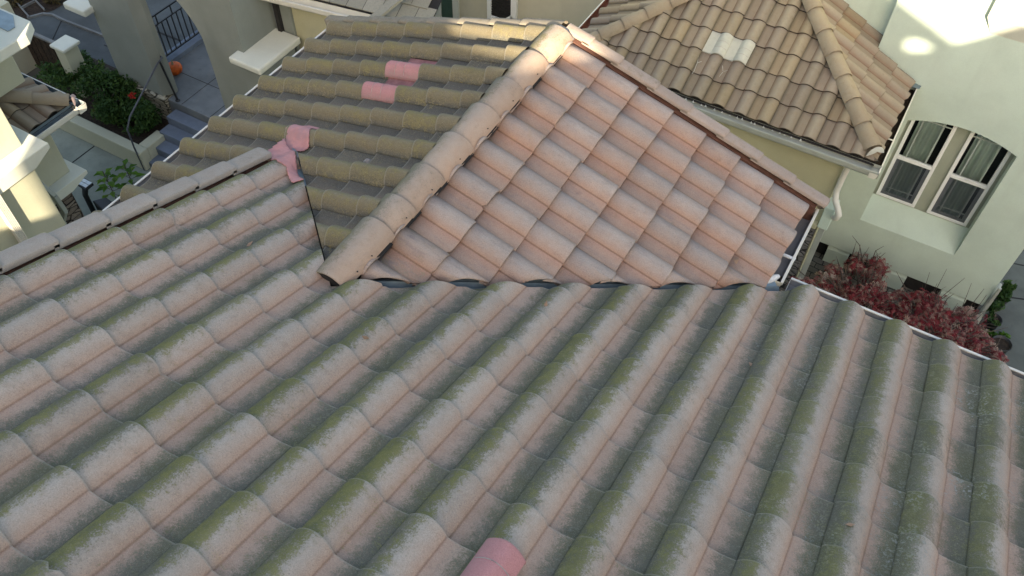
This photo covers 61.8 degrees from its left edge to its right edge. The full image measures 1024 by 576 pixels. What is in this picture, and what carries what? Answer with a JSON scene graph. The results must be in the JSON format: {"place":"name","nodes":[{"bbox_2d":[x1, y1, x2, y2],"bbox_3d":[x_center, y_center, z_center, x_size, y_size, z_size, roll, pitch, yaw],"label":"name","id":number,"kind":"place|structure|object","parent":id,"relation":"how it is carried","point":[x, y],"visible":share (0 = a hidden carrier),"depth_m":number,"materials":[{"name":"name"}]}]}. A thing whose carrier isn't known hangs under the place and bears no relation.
{"place":"outdoors","nodes":[
{"label":"outdoors","id":0,"kind":"place"},
{"bbox_2d":[11,0,66,18],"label":"planting bed","id":1,"kind":"object","parent":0,"point":[34,8],"visible":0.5,"depth_m":20.48,"materials":[{"name":"soil"}]},
{"bbox_2d":[16,0,45,18],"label":"bed edging","id":2,"kind":"object","parent":1,"relation":"on","point":[29,4],"visible":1,"depth_m":20.46,"materials":[{"name":"concrete"}]},
{"bbox_2d":[6,0,61,7],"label":"street shrub","id":3,"kind":"object","parent":1,"relation":"on","point":[14,2],"visible":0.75,"depth_m":20.46,"materials":[{"name":"green plant"}]},
{"bbox_2d":[50,128,150,215],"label":"courtyard path","id":4,"kind":"structure","parent":0,"point":[72,148],"depth_m":17.18,"materials":[{"name":"concrete"}]},
{"bbox_2d":[49,35,92,97],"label":"garden pillar","id":5,"kind":"structure","parent":4,"relation":"on","point":[68,52],"depth_m":17.27,"materials":[{"name":"paint"}]},
{"bbox_2d":[72,146,94,162],"bbox_3d":[-9.342,-1.825,16.621,0.030,0.002,3.210,25,55,18],"label":"path joint","id":6,"kind":"object","parent":4,"relation":"on","point":[83,154],"visible":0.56,"depth_m":17.34,"materials":[{"name":"concrete"}]},
{"bbox_2d":[78,178,95,212],"bbox_3d":[-7.770,-1.605,15.787,0.543,1.082,0.180,29,56,21],"label":"garden lamp","id":7,"kind":"object","parent":4,"relation":"on","point":[85,185],"visible":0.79,"depth_m":15.58,"materials":[{"name":"black metal"}]},
{"bbox_2d":[93,198,111,210],"bbox_3d":[-7.471,-1.391,16.062,0.802,0.350,0.264,35,59,24],"label":"planter box","id":8,"kind":"object","parent":4,"relation":"on","point":[101,204],"visible":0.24,"depth_m":16.00,"materials":[{"name":"black metal"}]},
{"bbox_2d":[94,168,123,198],"bbox_3d":[-7.639,-1.959,16.284,0.575,0.750,0.565,-4,51,-4],"label":"seedling plant","id":9,"kind":"object","parent":4,"relation":"on","point":[104,187],"visible":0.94,"depth_m":16.19,"materials":[{"name":"green plant"}]},
{"bbox_2d":[60,115,164,170],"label":"planter wall","id":10,"kind":"structure","parent":4,"relation":"on","point":[117,145],"depth_m":17.08,"materials":[{"name":"paint"}]},
{"bbox_2d":[38,57,168,143],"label":"planter soil","id":11,"kind":"structure","parent":10,"relation":"in","point":[86,115],"depth_m":17.50,"materials":[{"name":"brown soil"}]},
{"bbox_2d":[33,49,162,136],"bbox_3d":[-8.386,-4.021,17.453,3.082,0.941,1.424,25,55,18],"label":"green shrub","id":12,"kind":"object","parent":11,"relation":"on","point":[112,107],"visible":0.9,"depth_m":17.20,"materials":[{"name":"green plant"}]},
{"bbox_2d":[114,159,144,184],"bbox_3d":[-7.406,-2.155,16.541,0.577,0.600,0.533,25,55,18],"label":"seedling plant","id":13,"kind":"object","parent":4,"relation":"on","point":[129,170],"visible":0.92,"depth_m":16.48,"materials":[{"name":"green plant"}]},
{"bbox_2d":[26,0,196,67],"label":"street","id":14,"kind":"structure","parent":0,"point":[93,44],"depth_m":20.04,"materials":[{"name":"concrete"}]},
{"bbox_2d":[27,12,102,36],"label":"kerb","id":15,"kind":"structure","parent":14,"relation":"on","point":[67,21],"depth_m":20.11,"materials":[{"name":"concrete"}]},
{"bbox_2d":[52,21,181,45],"bbox_3d":[-9.107,-5.581,19.631,4.204,0.012,1.877,25,55,18],"label":"pavement joint","id":16,"kind":"object","parent":14,"relation":"on","point":[106,45],"visible":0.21,"depth_m":19.86,"materials":[{"name":"concrete"}]},
{"bbox_2d":[26,14,982,308],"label":"ground","id":17,"kind":"structure","parent":0,"point":[32,72],"depth_m":18.95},
{"bbox_2d":[0,8,87,251],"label":"stucco house","id":18,"kind":"structure","parent":17,"relation":"on","point":[41,178],"depth_m":12.30,"materials":[{"name":"white paint"}]},
{"bbox_2d":[28,32,61,69],"bbox_3d":[-9.955,-5.000,18.480,1.900,1.030,0.100,25,55,18],"label":"fence","id":19,"kind":"object","parent":17,"relation":"on","point":[40,49],"visible":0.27,"depth_m":18.43,"materials":[{"name":"wood"}]},
{"bbox_2d":[149,11,277,166],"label":"entry steps","id":20,"kind":"structure","parent":17,"relation":"on","point":[197,106],"depth_m":17.19,"materials":[{"name":"grey concrete"}]},
{"bbox_2d":[126,56,179,170],"bbox_3d":[-7.051,-3.416,16.779,0.275,1.817,1.413,25,55,18],"label":"handrail","id":21,"kind":"object","parent":20,"relation":"attached to","point":[177,99],"visible":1,"depth_m":16.41,"materials":[{"name":"black metal"}]},
{"bbox_2d":[169,60,181,75],"bbox_3d":[-6.939,-4.530,17.545,0.336,0.298,0.336,25,55,18],"label":"pumpkin","id":22,"kind":"object","parent":20,"relation":"on","point":[176,67],"visible":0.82,"depth_m":17.48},
{"bbox_2d":[63,0,441,119],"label":"porch house","id":23,"kind":"structure","parent":17,"relation":"on","point":[248,43],"depth_m":14.92,"materials":[{"name":"grey paint"}]},
{"bbox_2d":[152,0,198,56],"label":"porch railing","id":24,"kind":"object","parent":23,"relation":"part of","point":[168,16],"visible":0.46,"depth_m":17.62,"materials":[{"name":"black metal"}]},
{"bbox_2d":[579,0,1023,323],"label":"stucco house","id":25,"kind":"structure","parent":17,"relation":"on","point":[895,128],"depth_m":12.37,"materials":[{"name":"beige paint"}]},
{"bbox_2d":[876,120,956,207],"bbox_3d":[6.483,-2.120,13.681,0.640,2.015,0.228,25,55,18],"label":"window","id":26,"kind":"structure","parent":25,"relation":"in","point":[907,175],"depth_m":13.79,"materials":[{"name":"white plastic"}]},
{"bbox_2d":[926,131,1010,226],"bbox_3d":[7.209,-1.785,13.424,0.640,2.015,0.229,25,55,18],"label":"window","id":27,"kind":"structure","parent":25,"relation":"in","point":[961,192],"depth_m":13.53,"materials":[{"name":"white plastic"}]},
{"bbox_2d":[0,15,1023,575],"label":"tiled house","id":28,"kind":"structure","parent":0,"point":[192,383],"depth_m":4.90,"materials":[{"name":"pink tile"}]},
{"bbox_2d":[435,0,602,26],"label":"house","id":29,"kind":"structure","parent":0,"point":[577,13],"depth_m":16.86,"materials":[{"name":"beige paint"}]},
{"bbox_2d":[441,0,452,17],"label":"door","id":30,"kind":"structure","parent":29,"relation":"in","point":[446,5],"depth_m":17.87,"materials":[{"name":"green wood"}]},
{"bbox_2d":[487,0,517,18],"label":"window","id":31,"kind":"structure","parent":29,"relation":"in","point":[495,8],"depth_m":17.07,"materials":[{"name":"black glass"}]},
{"bbox_2d":[803,251,980,334],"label":"paver walk","id":32,"kind":"structure","parent":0,"point":[817,263],"depth_m":15.60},
{"bbox_2d":[781,237,904,318],"bbox_3d":[5.464,0.195,14.048,2.825,1.932,1.598,-32,58,-24],"label":"red-leaved shrub","id":33,"kind":"object","parent":32,"relation":"on","point":[874,269],"visible":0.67,"depth_m":14.44,"materials":[{"name":"red plant"}]},
{"bbox_2d":[847,241,877,280],"bbox_3d":[6.103,-0.392,15.041,0.462,1.095,0.207,16,53,12],"label":"twig shrub","id":34,"kind":"object","parent":32,"relation":"on","point":[860,260],"visible":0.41,"depth_m":14.93,"materials":[{"name":"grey plant"}]},
{"bbox_2d":[922,269,961,296],"bbox_3d":[7.232,0.102,14.628,0.521,1.152,0.128,25,55,18],"label":"twig shrub","id":35,"kind":"object","parent":32,"relation":"on","point":[938,284],"visible":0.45,"depth_m":14.49,"materials":[{"name":"grey plant"}]},
{"bbox_2d":[885,271,1008,363],"bbox_3d":[7.098,0.749,14.184,2.090,1.071,1.243,25,55,18],"label":"red-leaved shrub","id":36,"kind":"object","parent":32,"relation":"on","point":[935,316],"visible":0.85,"depth_m":13.93,"materials":[{"name":"red plant"}]},
{"bbox_2d":[962,283,985,308],"bbox_3d":[7.683,0.325,14.462,0.326,1.140,0.079,18,53,13],"label":"twig shrub","id":37,"kind":"object","parent":32,"relation":"on","point":[974,301],"visible":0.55,"depth_m":14.30,"materials":[{"name":"grey plant"}]},
{"bbox_2d":[981,249,1023,371],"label":"side yard","id":38,"kind":"structure","parent":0,"point":[1011,314],"depth_m":15.05,"materials":[{"name":"concrete"}]},
{"bbox_2d":[981,313,1002,330],"bbox_3d":[8.248,0.618,14.773,0.292,0.300,0.292,25,55,18],"label":"flower pot","id":39,"kind":"object","parent":38,"relation":"on","point":[992,325],"visible":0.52,"depth_m":14.68,"materials":[{"name":"black plastic"}]},
{"bbox_2d":[984,299,1005,326],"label":"potted plant","id":40,"kind":"object","parent":39,"relation":"on","point":[994,306],"visible":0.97,"depth_m":14.52,"materials":[{"name":"green plant"}]},
{"bbox_2d":[987,335,1012,356],"bbox_3d":[8.207,1.014,14.455,0.335,0.300,0.335,25,55,18],"label":"flower pot","id":41,"kind":"object","parent":38,"relation":"on","point":[1005,345],"visible":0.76,"depth_m":14.38,"materials":[{"name":"black plastic"}]},
{"bbox_2d":[983,329,1010,338],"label":"plant","id":42,"kind":"object","parent":41,"relation":"in","point":[993,333],"visible":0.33,"depth_m":14.60,"materials":[{"name":"green plant"}]},
{"bbox_2d":[997,279,1016,302],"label":"potted plant","id":43,"kind":"object","parent":38,"relation":"on","point":[1008,287],"visible":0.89,"depth_m":14.69,"materials":[{"name":"green plant"}]},
{"bbox_2d":[1011,263,1023,299],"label":"yard joint","id":44,"kind":"object","parent":38,"relation":"on","point":[1015,297],"depth_m":15.33,"materials":[{"name":"concrete"}]}
]}

